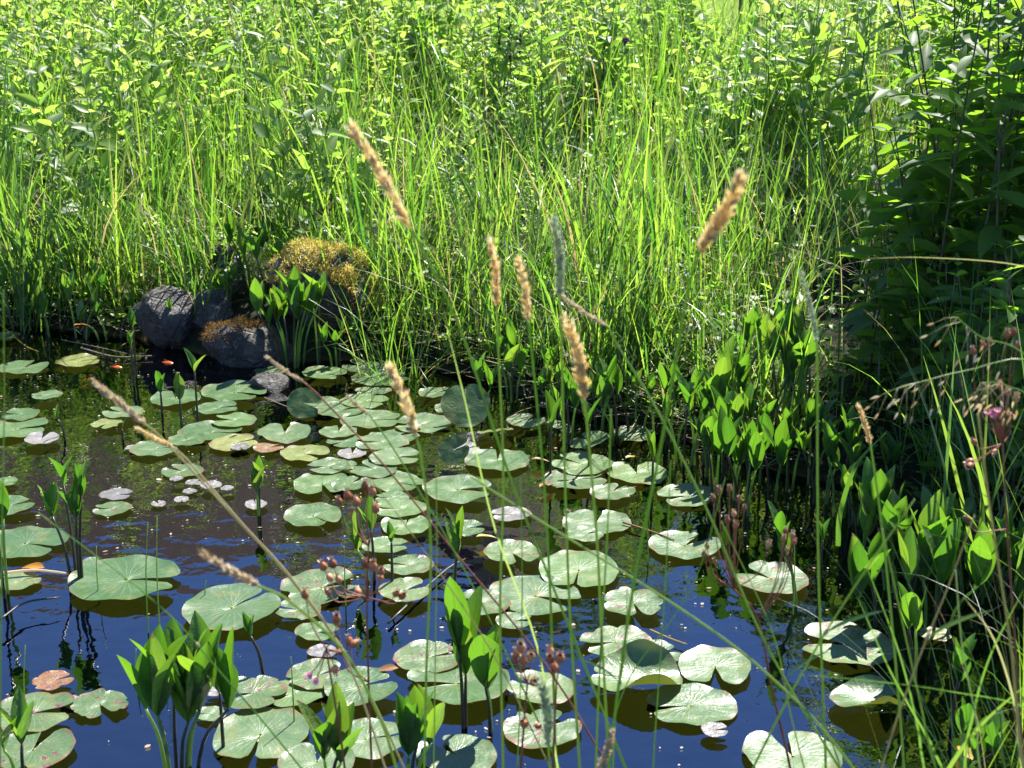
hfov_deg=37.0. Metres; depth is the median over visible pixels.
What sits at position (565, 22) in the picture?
leafy weed
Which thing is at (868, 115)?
sedge tussock
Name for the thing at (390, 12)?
leafy weed
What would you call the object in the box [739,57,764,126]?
leafy weed
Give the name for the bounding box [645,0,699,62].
leafy weed
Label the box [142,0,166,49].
leafy weed
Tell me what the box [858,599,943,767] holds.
long grass
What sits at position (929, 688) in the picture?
long grass
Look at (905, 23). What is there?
leafy weed
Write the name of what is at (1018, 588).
sedge tussock
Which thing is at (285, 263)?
rock
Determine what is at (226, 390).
lily pad
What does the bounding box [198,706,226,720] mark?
lily pad
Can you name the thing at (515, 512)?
lily pad
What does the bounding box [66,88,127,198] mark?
leafy weed
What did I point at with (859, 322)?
leafy plant
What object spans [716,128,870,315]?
sedge tussock
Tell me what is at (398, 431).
lily pad
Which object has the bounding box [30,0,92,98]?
leafy weed
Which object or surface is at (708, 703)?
lily pad
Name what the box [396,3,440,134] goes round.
leafy weed
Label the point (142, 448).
lily pad
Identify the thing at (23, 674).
rush shoot
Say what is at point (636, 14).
leafy weed
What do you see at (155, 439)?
seed grass
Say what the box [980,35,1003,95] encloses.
leafy weed
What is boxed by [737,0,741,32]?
dead stem
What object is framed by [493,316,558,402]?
water plant
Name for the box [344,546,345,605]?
rush shoot
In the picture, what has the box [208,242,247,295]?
rock
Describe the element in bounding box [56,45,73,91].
leafy weed
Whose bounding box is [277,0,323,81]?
leafy weed
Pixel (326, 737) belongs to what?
water plant
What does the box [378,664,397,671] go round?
fallen leaf
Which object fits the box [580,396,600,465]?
water plant
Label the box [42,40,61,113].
leafy weed
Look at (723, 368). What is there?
water plant
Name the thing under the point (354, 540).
water plant
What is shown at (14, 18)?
leafy weed
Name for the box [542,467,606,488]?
lily pad
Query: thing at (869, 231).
leafy plant
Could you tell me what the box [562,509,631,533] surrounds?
lily pad
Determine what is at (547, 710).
seed grass
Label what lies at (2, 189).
sedge tussock
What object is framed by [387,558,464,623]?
twig
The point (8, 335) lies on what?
lily pad
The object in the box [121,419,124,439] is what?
water plant
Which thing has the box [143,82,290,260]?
sedge tussock
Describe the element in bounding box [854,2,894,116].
leafy weed
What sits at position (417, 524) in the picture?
lily pad
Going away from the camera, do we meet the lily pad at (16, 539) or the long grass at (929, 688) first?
the long grass at (929, 688)
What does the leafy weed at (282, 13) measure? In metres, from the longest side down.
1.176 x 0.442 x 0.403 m
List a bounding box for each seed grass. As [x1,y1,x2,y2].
[91,377,404,767]
[134,427,385,767]
[198,548,397,767]
[264,355,607,764]
[343,117,626,767]
[345,394,559,767]
[382,360,431,767]
[485,233,504,767]
[512,255,556,767]
[534,673,553,767]
[549,215,580,767]
[555,290,838,767]
[560,310,610,767]
[594,727,615,767]
[607,166,750,767]
[797,266,826,767]
[856,402,904,767]
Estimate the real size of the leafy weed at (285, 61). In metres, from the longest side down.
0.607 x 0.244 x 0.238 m
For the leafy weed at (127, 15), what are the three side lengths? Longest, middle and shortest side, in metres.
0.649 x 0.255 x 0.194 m
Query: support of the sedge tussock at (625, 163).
on the ground at (244, 306)
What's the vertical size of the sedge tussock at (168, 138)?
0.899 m
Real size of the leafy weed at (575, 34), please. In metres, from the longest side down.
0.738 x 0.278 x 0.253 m
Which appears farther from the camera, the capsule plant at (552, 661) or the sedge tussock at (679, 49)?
the sedge tussock at (679, 49)
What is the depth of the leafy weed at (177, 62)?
7.73 m
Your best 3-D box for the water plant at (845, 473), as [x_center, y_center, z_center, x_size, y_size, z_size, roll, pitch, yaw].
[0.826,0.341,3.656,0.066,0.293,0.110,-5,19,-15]
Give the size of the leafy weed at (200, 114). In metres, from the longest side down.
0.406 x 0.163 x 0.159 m
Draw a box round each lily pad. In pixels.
[0,331,19,339]
[0,360,48,373]
[0,418,48,437]
[0,477,17,485]
[0,526,68,557]
[0,571,40,589]
[1,692,74,731]
[1,728,75,767]
[2,408,39,420]
[7,495,34,514]
[24,431,58,443]
[31,390,62,398]
[32,670,73,689]
[55,353,98,366]
[68,554,179,599]
[70,688,127,717]
[83,557,98,567]
[90,418,122,428]
[93,501,131,515]
[99,488,132,499]
[102,406,143,417]
[129,441,176,455]
[150,389,200,405]
[151,500,165,506]
[161,463,203,476]
[168,432,205,444]
[169,476,182,480]
[174,496,188,501]
[177,420,241,439]
[182,488,196,493]
[182,583,280,630]
[185,479,201,484]
[195,400,236,413]
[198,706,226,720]
[200,480,221,488]
[201,380,266,400]
[208,433,256,450]
[208,687,217,695]
[212,412,256,426]
[213,706,308,757]
[221,485,233,489]
[231,443,249,449]
[231,675,287,708]
[245,499,266,508]
[253,441,283,452]
[254,366,289,373]
[257,422,310,443]
[271,678,325,706]
[275,599,320,619]
[277,742,354,767]
[280,444,329,460]
[280,566,357,603]
[283,502,341,525]
[286,658,348,689]
[287,387,321,417]
[294,472,350,493]
[295,621,338,640]
[302,365,346,378]
[304,396,339,414]
[307,457,349,473]
[307,644,335,656]
[316,401,363,417]
[319,424,356,437]
[323,666,397,705]
[326,435,361,446]
[330,460,356,469]
[332,476,370,490]
[337,447,365,458]
[340,394,388,407]
[340,409,399,427]
[342,359,380,371]
[349,459,396,477]
[351,367,408,385]
[351,718,400,758]
[355,385,391,394]
[356,433,408,449]
[362,536,407,552]
[369,427,419,442]
[369,447,418,464]
[369,470,422,491]
[375,490,409,501]
[377,499,426,516]
[378,577,428,601]
[381,515,431,534]
[383,554,433,574]
[393,640,457,672]
[395,412,450,432]
[407,665,509,704]
[416,734,496,767]
[418,387,447,397]
[422,474,490,503]
[435,403,442,411]
[438,434,468,464]
[441,384,489,426]
[454,441,479,453]
[455,519,483,535]
[463,589,511,614]
[464,449,529,470]
[477,428,513,433]
[483,539,539,563]
[489,575,580,614]
[492,506,531,520]
[495,612,530,628]
[503,709,581,748]
[506,413,545,427]
[507,670,573,703]
[538,402,545,407]
[539,550,618,586]
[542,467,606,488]
[545,418,571,433]
[552,451,613,474]
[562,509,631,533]
[568,526,602,541]
[570,431,609,448]
[579,625,652,655]
[590,483,635,499]
[591,639,682,691]
[604,586,662,614]
[605,462,666,484]
[614,425,657,440]
[647,683,737,724]
[649,530,720,558]
[652,639,681,660]
[657,483,718,505]
[678,645,750,683]
[701,722,727,736]
[737,560,808,593]
[742,731,841,767]
[802,621,896,664]
[829,674,905,706]
[917,626,950,641]
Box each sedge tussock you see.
[0,44,104,280]
[0,71,148,241]
[0,105,150,332]
[35,162,154,307]
[66,20,218,253]
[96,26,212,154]
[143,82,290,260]
[182,92,371,277]
[192,71,304,230]
[245,34,366,149]
[248,49,463,274]
[249,38,427,243]
[272,217,517,390]
[305,52,521,276]
[387,111,567,291]
[395,40,482,137]
[397,94,500,245]
[427,97,563,288]
[443,19,612,208]
[453,38,713,318]
[461,124,631,310]
[479,143,704,397]
[492,84,688,278]
[494,156,757,379]
[525,56,746,345]
[538,27,587,118]
[571,79,709,229]
[586,73,787,267]
[624,129,827,338]
[637,35,793,204]
[640,0,761,124]
[678,83,830,302]
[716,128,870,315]
[733,29,902,211]
[745,88,897,263]
[773,86,926,266]
[808,5,938,161]
[830,238,1023,503]
[898,291,1023,618]
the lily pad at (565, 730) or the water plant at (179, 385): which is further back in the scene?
the water plant at (179, 385)
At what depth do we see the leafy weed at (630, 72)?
7.30 m
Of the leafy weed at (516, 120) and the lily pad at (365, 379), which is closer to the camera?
the lily pad at (365, 379)
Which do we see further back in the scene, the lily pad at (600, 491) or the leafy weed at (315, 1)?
the leafy weed at (315, 1)
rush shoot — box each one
[23,645,25,695]
[96,546,98,590]
[145,522,148,632]
[156,527,159,623]
[291,657,294,720]
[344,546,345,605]
[645,512,648,562]
[792,546,794,614]
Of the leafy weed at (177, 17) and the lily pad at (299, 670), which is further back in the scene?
the leafy weed at (177, 17)
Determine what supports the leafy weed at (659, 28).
on the ground at (244, 306)
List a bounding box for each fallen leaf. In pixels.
[22,562,43,568]
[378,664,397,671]
[476,534,495,537]
[843,625,862,628]
[957,746,973,759]
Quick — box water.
[0,324,1023,767]
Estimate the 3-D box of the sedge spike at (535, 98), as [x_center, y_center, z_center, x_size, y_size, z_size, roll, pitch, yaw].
[0.108,-1.150,6.776,0.036,0.512,0.014,0,18,0]
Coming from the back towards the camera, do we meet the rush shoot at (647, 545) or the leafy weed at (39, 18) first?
the leafy weed at (39, 18)
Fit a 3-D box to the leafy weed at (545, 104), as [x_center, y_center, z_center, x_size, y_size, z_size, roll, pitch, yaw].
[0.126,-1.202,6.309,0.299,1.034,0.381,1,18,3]
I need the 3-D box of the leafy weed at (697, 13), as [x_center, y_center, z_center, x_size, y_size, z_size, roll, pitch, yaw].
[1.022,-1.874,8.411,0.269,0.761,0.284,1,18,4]
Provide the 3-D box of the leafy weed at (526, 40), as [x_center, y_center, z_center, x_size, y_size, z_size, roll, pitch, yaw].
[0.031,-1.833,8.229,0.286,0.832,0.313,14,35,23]
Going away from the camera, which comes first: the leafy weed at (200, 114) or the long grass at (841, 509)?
the long grass at (841, 509)
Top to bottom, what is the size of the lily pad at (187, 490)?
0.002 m
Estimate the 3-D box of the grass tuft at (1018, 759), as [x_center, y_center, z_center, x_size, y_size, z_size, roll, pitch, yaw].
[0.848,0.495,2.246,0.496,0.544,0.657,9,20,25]
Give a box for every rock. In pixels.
[132,286,193,347]
[192,289,233,328]
[195,315,292,367]
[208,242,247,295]
[249,372,288,393]
[265,235,394,331]
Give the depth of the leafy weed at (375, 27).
7.94 m
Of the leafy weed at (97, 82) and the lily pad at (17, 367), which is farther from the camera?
the leafy weed at (97, 82)
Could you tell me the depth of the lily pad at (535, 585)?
3.40 m
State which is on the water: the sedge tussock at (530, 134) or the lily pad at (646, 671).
the lily pad at (646, 671)
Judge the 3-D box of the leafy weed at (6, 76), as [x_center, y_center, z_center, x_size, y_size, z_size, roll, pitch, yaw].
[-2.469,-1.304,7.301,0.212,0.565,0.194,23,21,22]
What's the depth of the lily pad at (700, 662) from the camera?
3.08 m
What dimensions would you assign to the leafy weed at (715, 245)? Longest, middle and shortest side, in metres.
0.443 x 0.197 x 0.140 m
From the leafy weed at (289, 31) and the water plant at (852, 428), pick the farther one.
the leafy weed at (289, 31)
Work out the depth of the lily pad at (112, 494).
3.95 m
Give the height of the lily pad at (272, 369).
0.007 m
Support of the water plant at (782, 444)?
on the water
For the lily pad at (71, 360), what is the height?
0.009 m
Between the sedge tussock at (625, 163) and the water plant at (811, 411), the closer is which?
the water plant at (811, 411)
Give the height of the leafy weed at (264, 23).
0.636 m
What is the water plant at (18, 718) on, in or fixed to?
in the water
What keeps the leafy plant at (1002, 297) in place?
on the ground at (244, 306)
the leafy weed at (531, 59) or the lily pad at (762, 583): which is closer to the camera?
the lily pad at (762, 583)
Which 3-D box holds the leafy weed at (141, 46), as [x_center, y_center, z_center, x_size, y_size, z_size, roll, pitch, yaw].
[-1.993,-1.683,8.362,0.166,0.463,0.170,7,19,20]
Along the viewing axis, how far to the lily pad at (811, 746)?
2.77 m
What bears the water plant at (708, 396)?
in the water
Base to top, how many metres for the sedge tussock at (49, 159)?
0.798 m
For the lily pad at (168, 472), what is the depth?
4.12 m
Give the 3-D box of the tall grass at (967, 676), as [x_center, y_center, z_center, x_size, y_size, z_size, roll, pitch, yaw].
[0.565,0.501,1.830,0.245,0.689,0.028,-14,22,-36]
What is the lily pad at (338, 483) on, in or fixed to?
on the water
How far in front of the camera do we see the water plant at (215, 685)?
2.77 m
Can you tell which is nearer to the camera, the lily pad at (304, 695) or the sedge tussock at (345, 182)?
the lily pad at (304, 695)
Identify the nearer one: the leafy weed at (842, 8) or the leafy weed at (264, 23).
the leafy weed at (264, 23)
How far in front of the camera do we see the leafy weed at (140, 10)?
10.15 m
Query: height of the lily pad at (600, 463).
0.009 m
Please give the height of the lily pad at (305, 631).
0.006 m
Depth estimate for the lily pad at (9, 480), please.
4.04 m
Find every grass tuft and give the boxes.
[785,644,1021,767]
[787,513,1023,767]
[883,563,1023,713]
[912,427,1023,565]
[942,546,1023,767]
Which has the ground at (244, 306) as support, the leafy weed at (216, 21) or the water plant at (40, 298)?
the leafy weed at (216, 21)
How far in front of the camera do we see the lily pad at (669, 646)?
3.16 m
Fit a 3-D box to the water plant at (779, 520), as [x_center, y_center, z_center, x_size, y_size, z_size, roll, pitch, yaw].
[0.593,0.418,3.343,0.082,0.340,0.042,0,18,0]
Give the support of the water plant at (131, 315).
in the water
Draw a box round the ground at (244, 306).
[0,0,1023,611]
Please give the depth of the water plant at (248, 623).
3.02 m
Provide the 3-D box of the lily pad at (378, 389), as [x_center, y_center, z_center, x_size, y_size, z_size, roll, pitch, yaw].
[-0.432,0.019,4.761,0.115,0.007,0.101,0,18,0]
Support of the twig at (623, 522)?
on the water
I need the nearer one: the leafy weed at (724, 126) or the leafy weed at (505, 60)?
the leafy weed at (724, 126)
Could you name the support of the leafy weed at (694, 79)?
on the ground at (244, 306)
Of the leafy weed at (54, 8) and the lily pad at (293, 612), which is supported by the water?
the lily pad at (293, 612)
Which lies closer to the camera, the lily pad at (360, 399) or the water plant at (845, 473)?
the water plant at (845, 473)
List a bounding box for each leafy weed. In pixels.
[0,0,9,36]
[0,0,23,69]
[0,0,54,83]
[0,3,17,64]
[0,11,52,138]
[0,15,48,194]
[0,22,24,137]
[0,33,60,236]
[0,41,45,149]
[0,56,12,97]
[0,87,26,239]
[1,31,138,260]
[4,0,53,76]
[5,23,49,144]
[7,0,75,146]
[14,116,62,232]
[17,0,44,57]
[17,0,70,48]
[20,0,53,82]
[21,0,71,73]
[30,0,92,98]
[31,0,104,158]
[38,79,104,221]
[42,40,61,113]
[45,133,94,246]
[49,0,77,69]
[51,0,97,45]
[54,19,100,150]
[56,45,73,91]
[57,0,99,60]
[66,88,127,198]
[67,7,135,229]
[69,0,102,45]
[82,2,113,82]
[85,66,101,121]
[86,0,178,203]
[91,0,121,34]
[91,6,137,122]
[98,36,114,82]
[100,1,146,50]
[103,0,140,50]
[103,77,168,226]
[107,32,144,118]
[110,0,141,48]
[111,0,172,170]
[113,19,212,200]
[119,0,147,41]
[129,0,171,27]
[129,0,175,48]
[135,36,147,72]
[139,27,181,162]
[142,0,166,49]
[143,0,174,59]
[147,0,212,119]
[147,19,199,129]
[150,0,200,69]
[153,87,191,195]
[157,0,189,84]
[157,0,217,122]
[173,0,224,92]
[173,0,257,212]
[176,0,204,32]
[180,0,213,91]
[184,82,213,157]
[185,0,222,94]
[185,0,234,73]
[199,1,232,105]
[204,1,233,87]
[204,2,238,55]
[206,46,232,106]
[210,0,274,105]
[211,0,279,75]
[224,12,275,118]
[225,0,282,139]
[235,0,275,97]
[235,46,265,121]
[238,58,278,159]
[240,0,275,45]
[243,0,295,71]
[244,4,360,259]
[265,0,302,106]
[265,3,306,96]
[272,15,351,204]
[275,6,302,78]
[276,0,333,75]
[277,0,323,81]
[287,7,328,93]
[289,0,354,148]
[293,0,339,72]
[296,0,346,80]
[310,135,347,242]
[314,93,348,209]
[323,0,404,106]
[327,0,357,78]
[327,0,390,117]
[331,0,376,122]
[335,94,394,239]
[343,1,387,89]
[349,0,411,126]
[358,79,395,192]
[362,32,396,151]
[370,6,412,110]
[373,0,424,156]
[374,29,419,135]
[382,0,399,24]
[383,0,439,132]
[384,4,414,122]
[395,0,461,130]
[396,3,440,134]
[397,0,446,103]
[401,162,446,241]
[411,0,470,96]
[419,159,456,235]
[424,0,462,49]
[434,104,484,264]
[436,15,473,128]
[444,0,496,161]
[452,2,503,115]
[454,71,512,226]
[462,0,529,136]
[466,0,520,29]
[468,0,516,62]
[470,17,526,172]
[473,0,539,170]
[482,0,532,113]
[494,0,544,91]
[495,80,536,214]
[505,0,563,115]
[507,0,575,211]
[514,147,552,279]
[520,0,559,48]
[522,0,563,128]
[525,0,570,95]
[525,42,551,136]
[539,0,606,140]
[543,0,581,69]
[544,2,611,166]
[548,0,582,85]
[555,0,601,68]
[560,48,588,162]
[561,0,577,55]
[565,1,630,126]
[573,10,598,103]
[574,0,642,167]
[577,0,637,129]
[578,82,636,220]
[582,0,634,57]
[584,0,615,47]
[588,2,638,118]
[597,0,653,130]
[605,37,629,175]
[608,0,642,95]
[609,0,648,59]
[616,47,663,140]
[620,0,677,134]
[621,0,651,71]
[639,0,696,101]
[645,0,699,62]
[649,3,674,82]
[649,100,692,208]
[657,0,706,85]
[659,31,677,103]
[666,0,722,96]
[675,176,731,291]
[678,0,718,80]
[678,57,728,128]
[679,42,755,211]
[687,24,718,117]
[688,16,722,138]
[689,75,757,219]
[693,60,744,166]
[701,92,739,225]
[704,14,737,82]
[707,10,733,86]
[707,11,774,177]
[707,120,764,244]
[720,40,741,103]
[732,0,791,76]
[734,20,789,126]
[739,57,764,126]
[740,0,840,213]
[744,18,780,114]
[750,0,844,218]
[761,16,801,185]
[764,0,863,213]
[767,0,823,90]
[779,24,832,187]
[781,2,879,213]
[782,0,842,91]
[785,0,830,53]
[814,0,878,204]
[823,14,858,115]
[824,1,892,113]
[826,40,884,116]
[829,0,867,45]
[835,27,885,154]
[839,0,887,69]
[842,0,876,35]
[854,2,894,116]
[859,0,900,71]
[876,29,938,136]
[878,0,927,118]
[884,0,953,73]
[885,0,919,41]
[888,19,915,83]
[890,0,924,40]
[899,0,977,122]
[900,0,943,92]
[911,0,955,93]
[927,0,992,112]
[936,6,1003,100]
[969,8,1023,57]
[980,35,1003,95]
[983,1,1021,81]
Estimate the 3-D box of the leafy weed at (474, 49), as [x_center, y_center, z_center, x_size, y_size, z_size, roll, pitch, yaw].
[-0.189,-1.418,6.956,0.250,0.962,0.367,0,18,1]
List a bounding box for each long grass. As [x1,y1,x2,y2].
[445,322,558,767]
[798,674,1023,707]
[836,434,884,545]
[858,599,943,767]
[863,257,1023,266]
[864,561,924,767]
[947,686,1023,767]
[963,593,1021,767]
[967,601,1021,767]
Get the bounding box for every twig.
[0,324,38,351]
[2,597,59,618]
[3,569,68,573]
[61,339,140,356]
[80,347,151,357]
[264,397,317,416]
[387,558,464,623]
[402,366,451,371]
[622,521,673,540]
[650,629,686,644]
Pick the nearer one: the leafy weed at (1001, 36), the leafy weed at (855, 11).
the leafy weed at (1001, 36)
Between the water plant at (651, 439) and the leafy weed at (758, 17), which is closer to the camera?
the water plant at (651, 439)
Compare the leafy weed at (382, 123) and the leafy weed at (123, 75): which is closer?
the leafy weed at (382, 123)
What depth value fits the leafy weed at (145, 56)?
6.44 m
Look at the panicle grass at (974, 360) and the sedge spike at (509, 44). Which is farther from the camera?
the sedge spike at (509, 44)
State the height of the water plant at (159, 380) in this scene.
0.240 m
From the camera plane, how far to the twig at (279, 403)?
4.66 m
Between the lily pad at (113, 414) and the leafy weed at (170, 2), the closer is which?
the lily pad at (113, 414)
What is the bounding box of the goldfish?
[163,359,173,363]
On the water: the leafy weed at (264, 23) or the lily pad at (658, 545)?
the lily pad at (658, 545)
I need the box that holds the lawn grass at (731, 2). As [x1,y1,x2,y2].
[9,0,949,76]
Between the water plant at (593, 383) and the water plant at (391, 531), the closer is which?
the water plant at (391, 531)
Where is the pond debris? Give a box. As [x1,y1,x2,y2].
[0,348,971,764]
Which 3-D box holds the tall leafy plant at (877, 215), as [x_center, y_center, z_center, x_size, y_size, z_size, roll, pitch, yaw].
[1.090,-0.439,4.212,0.545,1.015,0.404,11,21,30]
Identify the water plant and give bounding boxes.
[0,261,30,331]
[0,480,9,598]
[1,685,33,767]
[33,282,49,335]
[38,455,86,577]
[55,404,65,440]
[61,264,106,339]
[76,287,133,340]
[116,610,238,767]
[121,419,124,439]
[127,330,134,385]
[128,307,137,376]
[155,371,164,412]
[166,297,172,347]
[174,372,184,427]
[181,240,208,292]
[184,348,204,421]
[213,673,224,747]
[215,262,236,305]
[224,212,266,293]
[242,612,264,674]
[243,230,283,302]
[249,266,325,368]
[251,456,265,515]
[296,681,364,767]
[305,279,324,362]
[318,316,345,366]
[343,495,376,580]
[387,520,397,580]
[395,683,444,767]
[443,577,482,728]
[444,505,463,581]
[468,623,499,733]
[470,351,497,394]
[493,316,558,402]
[537,360,563,419]
[545,389,561,473]
[552,367,580,444]
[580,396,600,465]
[585,370,613,430]
[594,355,617,445]
[613,364,660,434]
[646,368,681,441]
[646,428,655,496]
[658,359,696,446]
[663,380,712,465]
[675,368,727,465]
[690,391,717,477]
[691,367,706,451]
[701,409,733,505]
[709,382,757,477]
[714,330,800,463]
[715,308,770,387]
[717,346,751,433]
[717,405,764,516]
[728,391,776,485]
[732,420,757,500]
[754,305,784,413]
[757,412,797,502]
[766,296,804,427]
[767,500,797,606]
[778,405,805,491]
[781,326,824,447]
[793,426,839,504]
[798,313,825,414]
[806,393,840,486]
[816,517,830,590]
[822,405,867,517]
[835,459,861,527]
[840,462,866,548]
[848,532,890,628]
[859,457,955,599]
[877,430,901,491]
[888,518,1005,634]
[898,582,927,682]
[947,492,1023,601]
[949,633,976,728]
[955,697,1010,767]
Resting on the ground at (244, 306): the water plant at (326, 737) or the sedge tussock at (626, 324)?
the sedge tussock at (626, 324)
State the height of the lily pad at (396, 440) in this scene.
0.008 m
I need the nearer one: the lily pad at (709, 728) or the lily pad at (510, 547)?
the lily pad at (709, 728)
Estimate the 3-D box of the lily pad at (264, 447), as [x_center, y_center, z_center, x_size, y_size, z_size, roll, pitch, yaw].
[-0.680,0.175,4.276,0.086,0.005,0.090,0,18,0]
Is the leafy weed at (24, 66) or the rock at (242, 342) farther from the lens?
the leafy weed at (24, 66)
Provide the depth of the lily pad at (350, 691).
2.99 m
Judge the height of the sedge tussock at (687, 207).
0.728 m
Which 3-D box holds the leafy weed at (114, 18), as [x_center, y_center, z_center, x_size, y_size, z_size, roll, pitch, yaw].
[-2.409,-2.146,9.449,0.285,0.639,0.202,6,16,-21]
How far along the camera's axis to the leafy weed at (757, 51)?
7.90 m
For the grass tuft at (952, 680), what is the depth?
2.13 m
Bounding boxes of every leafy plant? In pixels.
[831,31,1001,397]
[834,212,947,411]
[835,165,932,365]
[849,152,976,362]
[865,0,1023,328]
[875,225,984,418]
[878,0,1023,416]
[896,252,1010,466]
[903,0,1023,310]
[913,351,1023,524]
[938,239,1023,463]
[940,0,1023,403]
[941,14,1023,387]
[949,0,1023,273]
[977,235,1023,504]
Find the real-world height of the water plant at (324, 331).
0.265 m
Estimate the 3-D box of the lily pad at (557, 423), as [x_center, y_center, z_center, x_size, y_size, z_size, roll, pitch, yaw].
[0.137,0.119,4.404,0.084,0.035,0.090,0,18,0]
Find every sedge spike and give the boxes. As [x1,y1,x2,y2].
[456,144,466,232]
[486,15,500,180]
[507,24,512,167]
[507,32,521,171]
[533,71,539,145]
[601,45,605,141]
[629,108,635,213]
[651,100,665,217]
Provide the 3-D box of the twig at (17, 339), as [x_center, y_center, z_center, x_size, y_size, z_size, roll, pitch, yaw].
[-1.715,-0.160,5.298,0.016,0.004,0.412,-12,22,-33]
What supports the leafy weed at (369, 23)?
on the ground at (244, 306)
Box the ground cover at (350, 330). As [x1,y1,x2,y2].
[0,56,1023,576]
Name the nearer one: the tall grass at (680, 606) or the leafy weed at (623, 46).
the tall grass at (680, 606)
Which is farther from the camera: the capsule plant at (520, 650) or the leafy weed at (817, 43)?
the leafy weed at (817, 43)
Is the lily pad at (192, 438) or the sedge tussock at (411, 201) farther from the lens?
the sedge tussock at (411, 201)
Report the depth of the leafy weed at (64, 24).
9.38 m
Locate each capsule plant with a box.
[301,587,360,767]
[317,478,407,767]
[511,638,539,767]
[517,643,564,767]
[701,484,796,767]
[963,326,1023,756]
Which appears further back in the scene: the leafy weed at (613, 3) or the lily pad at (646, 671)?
the leafy weed at (613, 3)
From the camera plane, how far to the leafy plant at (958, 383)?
3.62 m
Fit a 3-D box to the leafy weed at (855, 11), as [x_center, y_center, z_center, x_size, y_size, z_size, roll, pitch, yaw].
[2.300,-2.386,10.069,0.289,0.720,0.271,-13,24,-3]
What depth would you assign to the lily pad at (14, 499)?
3.87 m
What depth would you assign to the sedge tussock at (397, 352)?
4.88 m
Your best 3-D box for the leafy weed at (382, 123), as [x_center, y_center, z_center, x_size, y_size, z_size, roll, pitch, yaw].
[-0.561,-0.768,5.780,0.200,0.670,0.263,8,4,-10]
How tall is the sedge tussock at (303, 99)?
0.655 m
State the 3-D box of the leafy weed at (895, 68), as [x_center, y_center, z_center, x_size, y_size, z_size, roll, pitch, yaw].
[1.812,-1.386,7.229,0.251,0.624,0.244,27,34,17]
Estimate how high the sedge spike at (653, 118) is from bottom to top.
0.523 m
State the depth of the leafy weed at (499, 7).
7.41 m
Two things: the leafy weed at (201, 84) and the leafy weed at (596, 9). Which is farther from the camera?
the leafy weed at (596, 9)
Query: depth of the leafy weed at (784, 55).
6.43 m
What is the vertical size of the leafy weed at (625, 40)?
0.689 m
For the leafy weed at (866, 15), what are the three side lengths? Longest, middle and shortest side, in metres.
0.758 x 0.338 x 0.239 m
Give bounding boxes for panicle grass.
[864,358,1023,423]
[919,317,1023,380]
[954,382,1023,426]
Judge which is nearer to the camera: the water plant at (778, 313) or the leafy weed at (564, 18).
the water plant at (778, 313)
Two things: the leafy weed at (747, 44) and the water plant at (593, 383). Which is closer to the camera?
the water plant at (593, 383)
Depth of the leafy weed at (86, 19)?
8.92 m
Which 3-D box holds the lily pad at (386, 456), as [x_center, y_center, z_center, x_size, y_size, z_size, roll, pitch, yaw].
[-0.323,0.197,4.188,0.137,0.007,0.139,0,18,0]
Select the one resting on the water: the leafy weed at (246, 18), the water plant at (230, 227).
the water plant at (230, 227)
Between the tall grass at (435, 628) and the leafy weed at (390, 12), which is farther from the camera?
the leafy weed at (390, 12)
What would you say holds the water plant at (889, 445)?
in the water
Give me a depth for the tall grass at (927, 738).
1.73 m
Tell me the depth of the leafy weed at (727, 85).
6.29 m
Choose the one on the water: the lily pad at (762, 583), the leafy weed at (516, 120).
the lily pad at (762, 583)
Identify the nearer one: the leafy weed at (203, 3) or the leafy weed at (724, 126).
the leafy weed at (724, 126)
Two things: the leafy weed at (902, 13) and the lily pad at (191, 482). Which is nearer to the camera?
the lily pad at (191, 482)
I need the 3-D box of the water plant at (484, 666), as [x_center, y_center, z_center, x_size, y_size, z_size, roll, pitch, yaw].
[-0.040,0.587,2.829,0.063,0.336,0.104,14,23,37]
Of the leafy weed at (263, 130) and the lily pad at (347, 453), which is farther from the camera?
the leafy weed at (263, 130)
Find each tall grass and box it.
[0,290,4,767]
[37,512,301,767]
[367,474,548,765]
[433,468,436,767]
[467,474,854,767]
[517,478,522,767]
[578,589,627,767]
[595,409,611,767]
[617,478,725,709]
[652,461,670,767]
[721,520,828,767]
[752,499,914,767]
[881,515,990,767]
[882,529,936,767]
[955,570,980,767]
[977,413,1023,767]
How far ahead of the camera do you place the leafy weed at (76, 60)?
7.11 m
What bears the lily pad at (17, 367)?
on the water
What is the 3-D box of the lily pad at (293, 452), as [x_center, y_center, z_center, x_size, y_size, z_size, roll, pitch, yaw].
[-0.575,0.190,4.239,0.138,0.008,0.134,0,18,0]
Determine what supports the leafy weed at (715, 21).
on the ground at (244, 306)
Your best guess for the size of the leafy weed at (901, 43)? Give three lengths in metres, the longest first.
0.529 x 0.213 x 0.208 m
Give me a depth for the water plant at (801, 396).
4.25 m
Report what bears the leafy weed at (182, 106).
on the ground at (244, 306)
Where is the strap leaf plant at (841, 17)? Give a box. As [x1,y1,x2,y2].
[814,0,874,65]
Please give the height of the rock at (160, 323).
0.216 m
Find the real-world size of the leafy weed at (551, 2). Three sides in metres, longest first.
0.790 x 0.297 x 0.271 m
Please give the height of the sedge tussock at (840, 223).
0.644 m
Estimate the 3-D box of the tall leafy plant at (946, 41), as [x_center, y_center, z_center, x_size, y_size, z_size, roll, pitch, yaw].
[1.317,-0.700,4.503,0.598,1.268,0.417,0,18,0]

